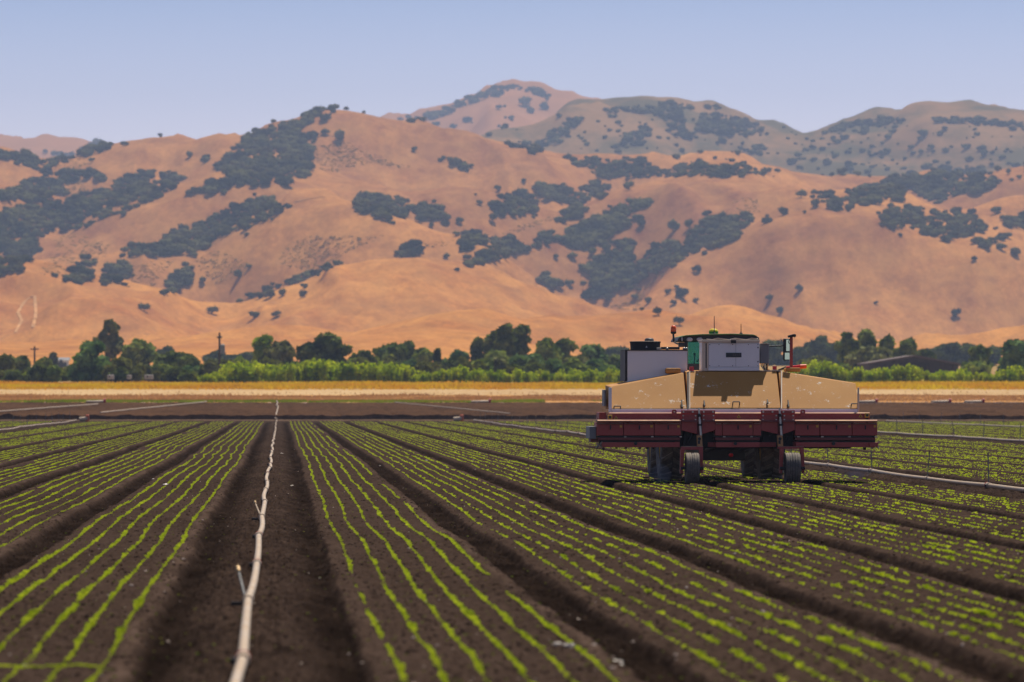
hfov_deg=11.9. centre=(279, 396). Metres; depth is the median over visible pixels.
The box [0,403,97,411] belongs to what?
irrigation line
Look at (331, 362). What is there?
orchard bush
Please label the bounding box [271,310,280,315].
oak tree
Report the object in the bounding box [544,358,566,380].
thicket bush
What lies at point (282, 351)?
broadleaf tree
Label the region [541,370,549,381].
orchard bush
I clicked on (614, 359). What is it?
broadleaf tree
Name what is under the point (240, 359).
thicket bush
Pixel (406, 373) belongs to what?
orchard bush
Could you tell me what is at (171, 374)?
thicket bush
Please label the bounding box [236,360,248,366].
orchard bush
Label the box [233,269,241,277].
oak tree
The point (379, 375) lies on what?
orchard bush
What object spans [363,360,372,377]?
orchard bush
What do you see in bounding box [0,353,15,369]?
bush
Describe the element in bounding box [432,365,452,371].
thicket bush
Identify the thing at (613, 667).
pebbles
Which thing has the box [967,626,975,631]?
lettuce seedling
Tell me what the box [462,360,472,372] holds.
thicket bush
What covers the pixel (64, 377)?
thicket bush
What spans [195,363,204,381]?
thicket bush
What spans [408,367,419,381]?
orchard bush
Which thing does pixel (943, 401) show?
pipe bundle
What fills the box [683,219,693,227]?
oak tree
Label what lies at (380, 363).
orchard bush
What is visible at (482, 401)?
pipe bundle
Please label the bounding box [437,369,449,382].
orchard bush
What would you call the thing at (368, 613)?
lettuce seedlings
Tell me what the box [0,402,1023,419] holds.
ploughed field
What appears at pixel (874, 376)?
orchard bush
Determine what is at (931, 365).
barn
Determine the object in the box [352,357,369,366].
thicket bush
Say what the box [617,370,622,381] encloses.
orchard bush
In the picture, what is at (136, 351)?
broadleaf tree
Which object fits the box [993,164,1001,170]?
oak tree
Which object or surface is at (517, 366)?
thicket bush
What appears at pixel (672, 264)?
oak tree
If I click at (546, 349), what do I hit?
broadleaf tree
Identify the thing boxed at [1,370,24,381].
thicket bush
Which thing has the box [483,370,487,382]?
orchard bush
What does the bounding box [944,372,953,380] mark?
orchard bush
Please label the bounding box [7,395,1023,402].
stubble ground
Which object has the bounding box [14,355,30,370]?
broadleaf tree
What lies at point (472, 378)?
orchard bush
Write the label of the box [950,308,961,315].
oak tree
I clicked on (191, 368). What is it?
bush
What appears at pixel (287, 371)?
orchard bush
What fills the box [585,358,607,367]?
thicket bush
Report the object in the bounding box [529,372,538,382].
orchard bush
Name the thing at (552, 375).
orchard bush
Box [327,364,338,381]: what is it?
orchard bush
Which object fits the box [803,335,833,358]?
tree
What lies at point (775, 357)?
tree
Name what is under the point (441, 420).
dirt road
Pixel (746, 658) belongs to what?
lettuce seedling
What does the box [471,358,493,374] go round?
thicket bush
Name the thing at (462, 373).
orchard bush
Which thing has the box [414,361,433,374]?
thicket bush
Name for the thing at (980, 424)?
irrigation line
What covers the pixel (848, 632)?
lettuce seedling
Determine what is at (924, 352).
broadleaf tree
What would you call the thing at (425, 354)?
tree
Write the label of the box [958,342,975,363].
tree
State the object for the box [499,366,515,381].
thicket bush
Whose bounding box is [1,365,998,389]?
grassland
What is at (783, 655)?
lettuce seedling
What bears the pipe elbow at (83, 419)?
on the lettuce field at (288, 458)
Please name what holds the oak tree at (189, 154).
on the hills
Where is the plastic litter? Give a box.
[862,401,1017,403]
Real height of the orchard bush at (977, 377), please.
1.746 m
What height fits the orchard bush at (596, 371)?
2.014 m
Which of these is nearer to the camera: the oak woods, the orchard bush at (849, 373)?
the orchard bush at (849, 373)
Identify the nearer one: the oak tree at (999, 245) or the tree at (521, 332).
the tree at (521, 332)
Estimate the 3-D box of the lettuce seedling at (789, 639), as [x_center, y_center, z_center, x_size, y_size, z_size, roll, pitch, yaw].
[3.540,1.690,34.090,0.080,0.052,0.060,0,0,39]
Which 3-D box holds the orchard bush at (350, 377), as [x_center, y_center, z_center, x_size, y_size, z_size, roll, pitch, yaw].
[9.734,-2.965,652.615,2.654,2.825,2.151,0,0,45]
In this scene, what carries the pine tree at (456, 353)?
on the grassland
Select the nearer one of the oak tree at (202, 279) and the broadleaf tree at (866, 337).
the broadleaf tree at (866, 337)
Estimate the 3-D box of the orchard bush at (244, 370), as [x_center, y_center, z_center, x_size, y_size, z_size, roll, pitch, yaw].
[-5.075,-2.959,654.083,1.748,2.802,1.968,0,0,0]
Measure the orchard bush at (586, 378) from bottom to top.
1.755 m
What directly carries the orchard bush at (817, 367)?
on the grassland
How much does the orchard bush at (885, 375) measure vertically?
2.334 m
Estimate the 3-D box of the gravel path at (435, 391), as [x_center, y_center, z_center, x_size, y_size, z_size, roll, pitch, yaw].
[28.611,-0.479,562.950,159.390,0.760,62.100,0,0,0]
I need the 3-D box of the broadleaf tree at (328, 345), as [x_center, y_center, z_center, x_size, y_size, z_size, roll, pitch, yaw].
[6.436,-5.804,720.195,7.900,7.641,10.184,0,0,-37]
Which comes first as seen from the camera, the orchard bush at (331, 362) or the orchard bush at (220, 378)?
the orchard bush at (220, 378)
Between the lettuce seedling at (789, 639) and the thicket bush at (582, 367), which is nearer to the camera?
the lettuce seedling at (789, 639)
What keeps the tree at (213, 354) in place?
on the grassland
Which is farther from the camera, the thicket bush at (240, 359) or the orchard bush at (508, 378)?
the thicket bush at (240, 359)
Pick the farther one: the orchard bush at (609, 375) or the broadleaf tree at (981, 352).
the broadleaf tree at (981, 352)
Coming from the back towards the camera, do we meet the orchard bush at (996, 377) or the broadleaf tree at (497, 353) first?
the broadleaf tree at (497, 353)
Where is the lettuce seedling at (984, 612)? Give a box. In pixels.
[980,609,990,614]
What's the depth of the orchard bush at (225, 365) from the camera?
663.33 m
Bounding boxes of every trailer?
[107,375,113,382]
[126,375,131,381]
[144,375,152,381]
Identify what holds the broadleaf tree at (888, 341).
on the grassland
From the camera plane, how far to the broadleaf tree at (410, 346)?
828.96 m
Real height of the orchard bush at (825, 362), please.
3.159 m
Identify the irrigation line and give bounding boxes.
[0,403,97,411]
[0,413,76,429]
[99,401,206,412]
[230,419,276,681]
[395,402,510,413]
[473,412,1023,491]
[872,417,1023,441]
[886,411,1023,426]
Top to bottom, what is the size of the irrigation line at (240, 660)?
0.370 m
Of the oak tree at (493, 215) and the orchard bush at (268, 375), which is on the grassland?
the orchard bush at (268, 375)
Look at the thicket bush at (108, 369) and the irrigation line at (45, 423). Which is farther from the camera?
the thicket bush at (108, 369)
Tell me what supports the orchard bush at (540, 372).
on the grassland
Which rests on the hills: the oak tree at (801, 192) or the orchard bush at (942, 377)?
the oak tree at (801, 192)
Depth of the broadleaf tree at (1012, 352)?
698.50 m
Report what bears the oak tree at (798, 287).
on the hills
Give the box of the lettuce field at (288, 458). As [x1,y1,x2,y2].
[0,420,1023,681]
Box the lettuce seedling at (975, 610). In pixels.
[972,607,980,612]
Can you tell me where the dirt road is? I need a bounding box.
[0,419,1023,420]
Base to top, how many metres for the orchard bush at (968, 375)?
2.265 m
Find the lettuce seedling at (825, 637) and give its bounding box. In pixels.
[819,634,832,641]
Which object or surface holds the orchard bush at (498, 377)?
on the grassland
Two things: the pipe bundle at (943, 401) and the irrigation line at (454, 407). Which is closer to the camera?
the irrigation line at (454, 407)
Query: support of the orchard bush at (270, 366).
on the grassland
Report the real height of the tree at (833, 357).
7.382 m
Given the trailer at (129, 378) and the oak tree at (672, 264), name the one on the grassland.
the trailer at (129, 378)
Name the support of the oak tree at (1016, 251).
on the hills
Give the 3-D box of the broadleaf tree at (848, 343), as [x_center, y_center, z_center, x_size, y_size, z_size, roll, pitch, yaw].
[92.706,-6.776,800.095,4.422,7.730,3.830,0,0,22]
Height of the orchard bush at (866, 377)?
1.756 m
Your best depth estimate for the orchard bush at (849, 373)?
660.22 m
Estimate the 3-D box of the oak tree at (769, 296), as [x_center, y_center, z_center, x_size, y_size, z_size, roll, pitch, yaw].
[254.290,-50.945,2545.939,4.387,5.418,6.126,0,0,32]
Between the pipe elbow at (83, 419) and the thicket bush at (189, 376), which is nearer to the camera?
the pipe elbow at (83, 419)
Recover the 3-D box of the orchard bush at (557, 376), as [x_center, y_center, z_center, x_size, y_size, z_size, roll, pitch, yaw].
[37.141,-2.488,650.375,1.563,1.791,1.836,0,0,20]
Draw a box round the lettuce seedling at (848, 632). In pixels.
[843,630,853,634]
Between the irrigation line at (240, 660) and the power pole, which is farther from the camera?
the power pole
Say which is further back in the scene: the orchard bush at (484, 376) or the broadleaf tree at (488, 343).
the broadleaf tree at (488, 343)
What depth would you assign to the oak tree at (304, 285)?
2318.31 m
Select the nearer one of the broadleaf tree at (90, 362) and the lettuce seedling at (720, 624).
the lettuce seedling at (720, 624)
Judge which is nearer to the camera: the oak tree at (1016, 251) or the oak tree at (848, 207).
the oak tree at (1016, 251)
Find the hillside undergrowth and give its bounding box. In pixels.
[42,143,759,310]
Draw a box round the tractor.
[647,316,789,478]
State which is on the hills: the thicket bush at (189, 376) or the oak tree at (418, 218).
the oak tree at (418, 218)
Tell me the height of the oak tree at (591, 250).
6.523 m
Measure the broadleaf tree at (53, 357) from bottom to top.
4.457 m
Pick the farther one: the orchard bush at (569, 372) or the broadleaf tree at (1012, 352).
the broadleaf tree at (1012, 352)
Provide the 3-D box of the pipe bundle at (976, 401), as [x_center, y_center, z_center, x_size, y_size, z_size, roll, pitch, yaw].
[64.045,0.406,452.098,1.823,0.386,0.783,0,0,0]
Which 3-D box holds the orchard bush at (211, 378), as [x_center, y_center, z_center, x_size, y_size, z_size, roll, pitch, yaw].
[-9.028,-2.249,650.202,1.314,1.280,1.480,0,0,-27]
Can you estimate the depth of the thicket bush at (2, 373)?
700.85 m
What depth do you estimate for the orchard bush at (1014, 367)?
661.91 m
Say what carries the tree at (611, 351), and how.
on the grassland
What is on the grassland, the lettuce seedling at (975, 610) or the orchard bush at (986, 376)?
the orchard bush at (986, 376)
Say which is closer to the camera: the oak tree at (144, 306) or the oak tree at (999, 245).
the oak tree at (144, 306)
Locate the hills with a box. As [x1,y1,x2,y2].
[0,79,1023,389]
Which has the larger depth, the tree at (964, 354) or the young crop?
the tree at (964, 354)
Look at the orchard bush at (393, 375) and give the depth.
650.59 m
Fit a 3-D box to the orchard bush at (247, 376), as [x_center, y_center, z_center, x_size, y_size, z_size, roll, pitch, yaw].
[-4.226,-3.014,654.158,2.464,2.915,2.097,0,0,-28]
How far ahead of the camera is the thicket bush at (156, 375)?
692.23 m
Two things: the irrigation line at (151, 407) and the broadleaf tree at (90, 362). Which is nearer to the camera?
the irrigation line at (151, 407)
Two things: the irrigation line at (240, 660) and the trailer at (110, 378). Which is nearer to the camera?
the irrigation line at (240, 660)
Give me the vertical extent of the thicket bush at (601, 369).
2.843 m
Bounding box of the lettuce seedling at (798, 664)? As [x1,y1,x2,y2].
[794,662,804,667]
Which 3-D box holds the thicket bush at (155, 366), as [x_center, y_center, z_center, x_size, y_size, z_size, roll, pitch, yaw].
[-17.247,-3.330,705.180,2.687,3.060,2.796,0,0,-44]
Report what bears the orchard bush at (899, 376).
on the grassland
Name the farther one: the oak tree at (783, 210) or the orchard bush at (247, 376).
the oak tree at (783, 210)
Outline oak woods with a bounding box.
[0,104,1023,298]
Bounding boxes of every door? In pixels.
[59,359,62,367]
[900,362,928,379]
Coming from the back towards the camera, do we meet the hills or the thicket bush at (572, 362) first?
the hills
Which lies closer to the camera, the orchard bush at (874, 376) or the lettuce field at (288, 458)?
the lettuce field at (288, 458)
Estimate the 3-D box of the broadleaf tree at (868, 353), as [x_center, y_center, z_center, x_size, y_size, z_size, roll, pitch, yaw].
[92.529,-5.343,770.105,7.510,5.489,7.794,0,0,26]
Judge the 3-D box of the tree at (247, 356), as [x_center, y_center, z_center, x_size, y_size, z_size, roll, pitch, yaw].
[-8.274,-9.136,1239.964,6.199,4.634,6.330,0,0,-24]
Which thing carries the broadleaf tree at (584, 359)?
on the grassland
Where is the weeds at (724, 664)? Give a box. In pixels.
[0,454,1023,681]
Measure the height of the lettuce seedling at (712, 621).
0.059 m
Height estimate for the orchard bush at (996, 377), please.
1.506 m
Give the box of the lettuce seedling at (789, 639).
[784,636,793,641]
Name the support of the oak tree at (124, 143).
on the hills
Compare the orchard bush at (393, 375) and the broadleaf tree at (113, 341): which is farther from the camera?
the broadleaf tree at (113, 341)
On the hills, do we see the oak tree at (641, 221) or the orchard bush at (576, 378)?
the oak tree at (641, 221)
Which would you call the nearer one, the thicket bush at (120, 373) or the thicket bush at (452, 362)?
the thicket bush at (120, 373)
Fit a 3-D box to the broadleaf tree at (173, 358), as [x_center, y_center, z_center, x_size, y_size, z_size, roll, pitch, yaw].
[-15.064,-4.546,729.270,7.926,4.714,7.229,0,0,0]
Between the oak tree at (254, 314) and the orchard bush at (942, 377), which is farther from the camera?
the oak tree at (254, 314)
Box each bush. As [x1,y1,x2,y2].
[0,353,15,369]
[0,369,6,379]
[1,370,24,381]
[26,363,47,381]
[41,364,62,382]
[59,370,67,380]
[102,363,115,381]
[108,366,128,382]
[110,356,131,369]
[128,364,152,374]
[128,369,142,381]
[130,362,146,380]
[152,363,167,370]
[152,370,162,381]
[158,364,177,372]
[160,367,183,381]
[177,370,199,381]
[182,362,197,367]
[183,365,199,370]
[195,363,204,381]
[196,375,207,382]
[202,357,224,375]
[207,375,216,382]
[210,371,220,382]
[215,373,225,382]
[219,362,234,381]
[221,358,235,363]
[222,361,243,382]
[234,356,245,362]
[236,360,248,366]
[236,364,247,381]
[241,364,253,382]
[247,363,268,382]
[257,356,283,367]
[263,364,276,382]
[265,368,275,381]
[271,365,283,381]
[280,363,295,381]
[292,364,301,381]
[299,360,310,382]
[302,359,319,382]
[308,359,334,381]
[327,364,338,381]
[328,359,339,379]
[335,361,349,381]
[345,364,360,381]
[346,358,356,364]
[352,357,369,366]
[353,363,368,381]
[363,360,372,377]
[366,365,376,381]
[367,361,382,368]
[367,363,387,381]
[381,363,396,381]
[386,364,403,381]
[400,358,416,368]
[400,365,410,381]
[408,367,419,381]
[412,374,420,382]
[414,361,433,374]
[417,373,428,382]
[427,372,432,381]
[431,371,439,381]
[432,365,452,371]
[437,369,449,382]
[442,355,461,368]
[447,367,457,381]
[455,365,469,382]
[457,356,473,362]
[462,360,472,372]
[467,368,479,381]
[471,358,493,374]
[472,369,482,382]
[483,355,493,378]
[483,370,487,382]
[485,369,495,382]
[490,357,507,372]
[491,369,505,382]
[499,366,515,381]
[504,373,511,382]
[509,363,524,368]
[512,368,522,382]
[520,362,545,373]
[522,372,531,382]
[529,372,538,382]
[535,369,543,381]
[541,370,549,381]
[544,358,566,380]
[549,373,554,382]
[553,371,563,382]
[560,373,570,382]
[562,356,581,373]
[567,368,573,381]
[570,368,583,377]
[570,372,582,382]
[576,363,595,381]
[580,371,590,382]
[584,368,597,382]
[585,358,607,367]
[593,365,617,371]
[594,369,601,382]
[596,371,605,382]
[604,367,618,382]
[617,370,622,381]
[798,368,808,374]
[800,361,817,376]
[807,362,821,376]
[818,364,834,378]
[819,360,827,370]
[830,364,841,379]
[837,362,851,377]
[838,369,846,381]
[845,369,853,381]
[850,367,863,382]
[862,371,870,381]
[869,371,879,382]
[878,367,892,381]
[888,368,896,381]
[894,366,905,380]
[901,363,921,381]
[914,367,923,381]
[922,370,930,381]
[929,373,939,381]
[935,370,944,381]
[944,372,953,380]
[954,370,966,381]
[958,367,971,381]
[960,360,991,376]
[974,372,984,381]
[983,373,990,381]
[990,373,1000,381]
[996,368,1010,382]
[1006,369,1019,381]
[1007,365,1022,381]
[1018,369,1023,381]
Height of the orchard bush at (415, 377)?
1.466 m
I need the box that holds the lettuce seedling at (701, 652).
[695,650,705,654]
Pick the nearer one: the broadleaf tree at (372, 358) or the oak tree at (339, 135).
the broadleaf tree at (372, 358)
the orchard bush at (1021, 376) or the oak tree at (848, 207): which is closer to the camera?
the orchard bush at (1021, 376)
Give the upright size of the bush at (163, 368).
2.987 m
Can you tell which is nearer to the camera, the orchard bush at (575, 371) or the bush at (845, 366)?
the orchard bush at (575, 371)
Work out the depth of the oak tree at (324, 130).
3251.45 m
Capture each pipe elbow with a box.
[79,414,88,421]
[453,414,463,421]
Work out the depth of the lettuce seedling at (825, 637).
34.10 m
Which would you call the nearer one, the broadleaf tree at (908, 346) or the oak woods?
the broadleaf tree at (908, 346)
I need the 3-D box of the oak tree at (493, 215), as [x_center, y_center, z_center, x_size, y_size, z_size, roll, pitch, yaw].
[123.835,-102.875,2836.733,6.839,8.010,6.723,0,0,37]
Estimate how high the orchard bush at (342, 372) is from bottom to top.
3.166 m
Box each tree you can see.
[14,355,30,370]
[32,356,52,366]
[48,352,58,364]
[67,340,110,381]
[92,318,123,360]
[120,141,128,145]
[120,338,157,367]
[137,302,150,310]
[152,350,200,367]
[161,345,174,352]
[186,151,192,157]
[199,276,206,282]
[201,349,229,362]
[206,306,219,313]
[226,353,239,359]
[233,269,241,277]
[238,351,252,365]
[248,311,259,318]
[250,333,273,362]
[257,339,296,361]
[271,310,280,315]
[278,288,286,295]
[295,331,353,364]
[298,290,306,297]
[300,283,307,288]
[320,128,329,134]
[332,129,344,140]
[348,350,379,364]
[372,342,408,365]
[400,340,415,361]
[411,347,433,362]
[415,215,422,220]
[432,348,442,362]
[440,212,450,220]
[441,349,469,362]
[456,217,463,222]
[469,336,483,360]
[482,330,496,357]
[483,349,509,365]
[488,212,497,219]
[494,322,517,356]
[509,353,544,366]
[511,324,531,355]
[518,96,532,105]
[533,337,564,360]
[554,337,579,358]
[561,354,589,364]
[564,278,573,284]
[567,251,577,257]
[579,343,608,362]
[587,247,596,254]
[603,292,612,300]
[604,345,629,355]
[607,354,619,370]
[623,180,634,189]
[636,217,645,226]
[644,296,651,302]
[652,306,661,315]
[667,219,679,231]
[667,262,676,268]
[672,315,684,324]
[675,287,688,298]
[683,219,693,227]
[691,264,701,272]
[761,167,772,172]
[762,339,787,365]
[765,293,773,300]
[776,306,782,314]
[777,207,788,214]
[786,346,809,365]
[794,284,803,291]
[795,189,806,195]
[796,355,833,364]
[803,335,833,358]
[827,342,839,363]
[834,331,861,363]
[837,167,847,174]
[843,203,854,211]
[844,345,893,369]
[853,171,861,175]
[857,327,877,346]
[878,333,895,356]
[892,337,917,356]
[915,348,936,358]
[926,345,946,359]
[940,342,962,365]
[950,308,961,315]
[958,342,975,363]
[968,343,993,367]
[988,345,1001,365]
[989,206,1001,213]
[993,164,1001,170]
[995,242,1006,249]
[995,338,1023,372]
[1010,247,1020,255]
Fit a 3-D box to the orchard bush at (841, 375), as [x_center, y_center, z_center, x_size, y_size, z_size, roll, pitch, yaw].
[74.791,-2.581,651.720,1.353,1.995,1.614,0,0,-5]
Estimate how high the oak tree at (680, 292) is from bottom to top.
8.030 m
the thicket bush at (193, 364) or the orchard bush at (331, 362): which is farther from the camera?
the thicket bush at (193, 364)
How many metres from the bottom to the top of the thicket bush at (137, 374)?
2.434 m
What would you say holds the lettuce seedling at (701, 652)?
on the lettuce field at (288, 458)
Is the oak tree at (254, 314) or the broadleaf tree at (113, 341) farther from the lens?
the oak tree at (254, 314)
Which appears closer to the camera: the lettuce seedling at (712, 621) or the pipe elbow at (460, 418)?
the lettuce seedling at (712, 621)
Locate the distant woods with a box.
[397,84,1023,178]
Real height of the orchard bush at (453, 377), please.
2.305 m
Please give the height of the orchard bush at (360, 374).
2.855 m
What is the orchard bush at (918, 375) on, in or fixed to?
on the grassland
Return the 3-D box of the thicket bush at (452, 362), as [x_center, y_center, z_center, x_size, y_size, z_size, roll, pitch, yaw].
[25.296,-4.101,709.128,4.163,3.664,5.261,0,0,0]
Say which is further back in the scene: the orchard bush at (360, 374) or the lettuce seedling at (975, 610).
the orchard bush at (360, 374)
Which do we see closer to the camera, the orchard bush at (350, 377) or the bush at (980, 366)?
the orchard bush at (350, 377)
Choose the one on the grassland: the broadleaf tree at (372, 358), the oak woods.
the broadleaf tree at (372, 358)
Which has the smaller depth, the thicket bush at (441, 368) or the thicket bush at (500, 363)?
the thicket bush at (441, 368)
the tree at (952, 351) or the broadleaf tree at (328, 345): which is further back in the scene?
the tree at (952, 351)
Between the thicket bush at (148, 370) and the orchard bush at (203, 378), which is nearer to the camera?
the orchard bush at (203, 378)
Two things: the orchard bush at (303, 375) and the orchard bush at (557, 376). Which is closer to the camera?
the orchard bush at (557, 376)
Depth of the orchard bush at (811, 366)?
652.76 m
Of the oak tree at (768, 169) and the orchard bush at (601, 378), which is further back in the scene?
the oak tree at (768, 169)
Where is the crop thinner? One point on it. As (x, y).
(654, 396)
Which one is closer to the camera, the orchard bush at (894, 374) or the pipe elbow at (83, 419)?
the pipe elbow at (83, 419)
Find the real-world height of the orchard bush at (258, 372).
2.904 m
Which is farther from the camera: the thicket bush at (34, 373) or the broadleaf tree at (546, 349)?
the broadleaf tree at (546, 349)
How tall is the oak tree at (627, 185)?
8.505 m
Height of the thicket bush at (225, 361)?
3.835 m
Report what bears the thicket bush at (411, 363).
on the grassland
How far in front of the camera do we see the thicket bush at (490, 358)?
699.44 m
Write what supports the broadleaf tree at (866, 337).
on the grassland
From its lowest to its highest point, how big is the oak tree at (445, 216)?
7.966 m
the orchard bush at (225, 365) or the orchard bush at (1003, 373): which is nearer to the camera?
the orchard bush at (1003, 373)
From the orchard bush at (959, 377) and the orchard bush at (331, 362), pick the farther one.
the orchard bush at (331, 362)
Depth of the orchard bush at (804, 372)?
649.87 m
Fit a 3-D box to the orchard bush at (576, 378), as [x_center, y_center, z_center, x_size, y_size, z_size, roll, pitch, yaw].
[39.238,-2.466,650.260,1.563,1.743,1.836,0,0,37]
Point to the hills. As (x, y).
(844, 269)
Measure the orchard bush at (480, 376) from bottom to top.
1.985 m
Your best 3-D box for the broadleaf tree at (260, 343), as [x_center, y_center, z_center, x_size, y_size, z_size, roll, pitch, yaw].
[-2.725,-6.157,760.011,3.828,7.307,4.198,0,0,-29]
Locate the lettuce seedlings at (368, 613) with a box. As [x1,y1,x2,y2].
[0,421,1023,681]
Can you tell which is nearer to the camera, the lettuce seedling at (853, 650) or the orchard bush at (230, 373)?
the lettuce seedling at (853, 650)
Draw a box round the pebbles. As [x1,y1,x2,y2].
[8,446,1021,680]
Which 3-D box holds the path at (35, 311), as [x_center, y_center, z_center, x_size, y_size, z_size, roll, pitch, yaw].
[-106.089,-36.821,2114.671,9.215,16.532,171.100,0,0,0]
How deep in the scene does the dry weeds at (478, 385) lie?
608.12 m
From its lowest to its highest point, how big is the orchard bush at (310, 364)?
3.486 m
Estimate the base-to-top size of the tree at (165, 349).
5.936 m
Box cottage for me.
[57,357,69,367]
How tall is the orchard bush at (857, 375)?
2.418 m
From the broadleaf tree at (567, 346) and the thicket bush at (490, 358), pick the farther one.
the broadleaf tree at (567, 346)
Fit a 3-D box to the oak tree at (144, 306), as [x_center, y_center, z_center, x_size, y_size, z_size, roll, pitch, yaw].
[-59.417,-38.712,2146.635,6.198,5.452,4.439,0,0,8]
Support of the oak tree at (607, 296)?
on the hills
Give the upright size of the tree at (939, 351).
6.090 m
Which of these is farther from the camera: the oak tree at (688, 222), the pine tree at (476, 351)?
the oak tree at (688, 222)
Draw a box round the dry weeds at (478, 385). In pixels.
[0,380,1023,389]
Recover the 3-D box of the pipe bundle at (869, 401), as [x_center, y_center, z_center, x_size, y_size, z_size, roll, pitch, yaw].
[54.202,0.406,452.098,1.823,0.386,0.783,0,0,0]
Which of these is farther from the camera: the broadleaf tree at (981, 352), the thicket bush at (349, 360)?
the broadleaf tree at (981, 352)
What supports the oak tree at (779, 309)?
on the hills
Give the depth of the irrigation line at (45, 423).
285.53 m
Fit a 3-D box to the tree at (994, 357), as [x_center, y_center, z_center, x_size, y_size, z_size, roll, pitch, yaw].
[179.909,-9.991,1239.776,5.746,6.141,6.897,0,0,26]
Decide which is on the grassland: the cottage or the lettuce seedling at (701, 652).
the cottage
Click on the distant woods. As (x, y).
(697, 166)
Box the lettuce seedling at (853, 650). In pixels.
[848,646,860,653]
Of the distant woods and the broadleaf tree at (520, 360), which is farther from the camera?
the distant woods
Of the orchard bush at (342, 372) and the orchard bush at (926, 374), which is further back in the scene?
the orchard bush at (926, 374)
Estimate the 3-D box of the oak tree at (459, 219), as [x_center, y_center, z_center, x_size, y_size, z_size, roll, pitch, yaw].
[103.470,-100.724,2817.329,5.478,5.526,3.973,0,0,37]
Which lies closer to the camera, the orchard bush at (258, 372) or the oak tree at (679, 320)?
the orchard bush at (258, 372)
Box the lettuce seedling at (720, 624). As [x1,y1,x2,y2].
[717,622,727,627]
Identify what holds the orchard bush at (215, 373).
on the grassland
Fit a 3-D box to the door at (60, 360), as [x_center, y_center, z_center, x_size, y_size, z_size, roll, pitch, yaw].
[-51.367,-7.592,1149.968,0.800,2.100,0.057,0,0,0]
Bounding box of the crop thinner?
[586,334,878,483]
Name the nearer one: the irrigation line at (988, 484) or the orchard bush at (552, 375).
the irrigation line at (988, 484)
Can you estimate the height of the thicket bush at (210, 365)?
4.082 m
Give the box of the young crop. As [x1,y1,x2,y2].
[0,399,601,402]
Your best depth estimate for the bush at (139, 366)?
689.72 m
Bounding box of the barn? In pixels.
[857,355,960,379]
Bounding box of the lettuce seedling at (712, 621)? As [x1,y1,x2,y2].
[709,619,718,624]
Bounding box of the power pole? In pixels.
[217,333,224,372]
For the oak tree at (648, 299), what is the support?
on the hills
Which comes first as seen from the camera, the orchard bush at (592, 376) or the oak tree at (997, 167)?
the orchard bush at (592, 376)
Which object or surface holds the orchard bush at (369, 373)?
on the grassland
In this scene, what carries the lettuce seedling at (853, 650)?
on the lettuce field at (288, 458)
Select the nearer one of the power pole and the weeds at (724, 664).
the weeds at (724, 664)
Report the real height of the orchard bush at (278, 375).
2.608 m
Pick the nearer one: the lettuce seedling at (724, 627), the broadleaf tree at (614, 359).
the lettuce seedling at (724, 627)
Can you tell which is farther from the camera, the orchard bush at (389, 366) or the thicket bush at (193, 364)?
the thicket bush at (193, 364)
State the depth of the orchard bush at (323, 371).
650.06 m
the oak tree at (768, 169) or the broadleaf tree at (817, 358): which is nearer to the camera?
the broadleaf tree at (817, 358)
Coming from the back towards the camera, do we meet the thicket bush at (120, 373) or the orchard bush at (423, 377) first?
the thicket bush at (120, 373)
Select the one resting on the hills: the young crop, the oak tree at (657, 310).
the oak tree at (657, 310)
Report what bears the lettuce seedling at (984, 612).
on the lettuce field at (288, 458)
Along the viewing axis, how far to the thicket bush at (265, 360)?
701.11 m
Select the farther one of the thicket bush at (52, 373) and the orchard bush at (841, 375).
the thicket bush at (52, 373)
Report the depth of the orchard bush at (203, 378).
649.84 m
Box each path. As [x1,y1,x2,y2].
[0,389,1023,394]
[14,295,33,331]
[31,296,36,326]
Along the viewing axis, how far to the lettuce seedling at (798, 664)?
30.88 m
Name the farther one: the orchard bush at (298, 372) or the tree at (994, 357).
the tree at (994, 357)
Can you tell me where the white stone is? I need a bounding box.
[563,643,574,646]
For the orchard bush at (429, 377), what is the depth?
662.52 m
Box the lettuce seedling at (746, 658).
[741,655,751,660]
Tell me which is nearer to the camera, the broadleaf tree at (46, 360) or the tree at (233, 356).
the broadleaf tree at (46, 360)
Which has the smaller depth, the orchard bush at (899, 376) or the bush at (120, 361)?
the orchard bush at (899, 376)
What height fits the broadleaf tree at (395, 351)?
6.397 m
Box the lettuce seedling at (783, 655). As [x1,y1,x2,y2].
[778,652,787,658]
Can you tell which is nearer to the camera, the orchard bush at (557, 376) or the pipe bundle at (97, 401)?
the pipe bundle at (97, 401)
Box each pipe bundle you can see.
[86,399,105,402]
[471,399,490,402]
[859,399,877,402]
[931,399,951,402]
[964,399,984,402]
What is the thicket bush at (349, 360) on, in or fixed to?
on the grassland
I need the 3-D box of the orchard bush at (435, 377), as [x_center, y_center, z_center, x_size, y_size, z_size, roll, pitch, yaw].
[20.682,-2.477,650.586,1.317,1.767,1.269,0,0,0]
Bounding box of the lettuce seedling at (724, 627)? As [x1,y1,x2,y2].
[721,625,730,629]
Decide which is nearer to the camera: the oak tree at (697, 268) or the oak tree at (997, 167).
the oak tree at (697, 268)
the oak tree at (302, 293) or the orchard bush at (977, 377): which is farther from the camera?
the oak tree at (302, 293)
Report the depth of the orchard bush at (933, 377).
650.49 m

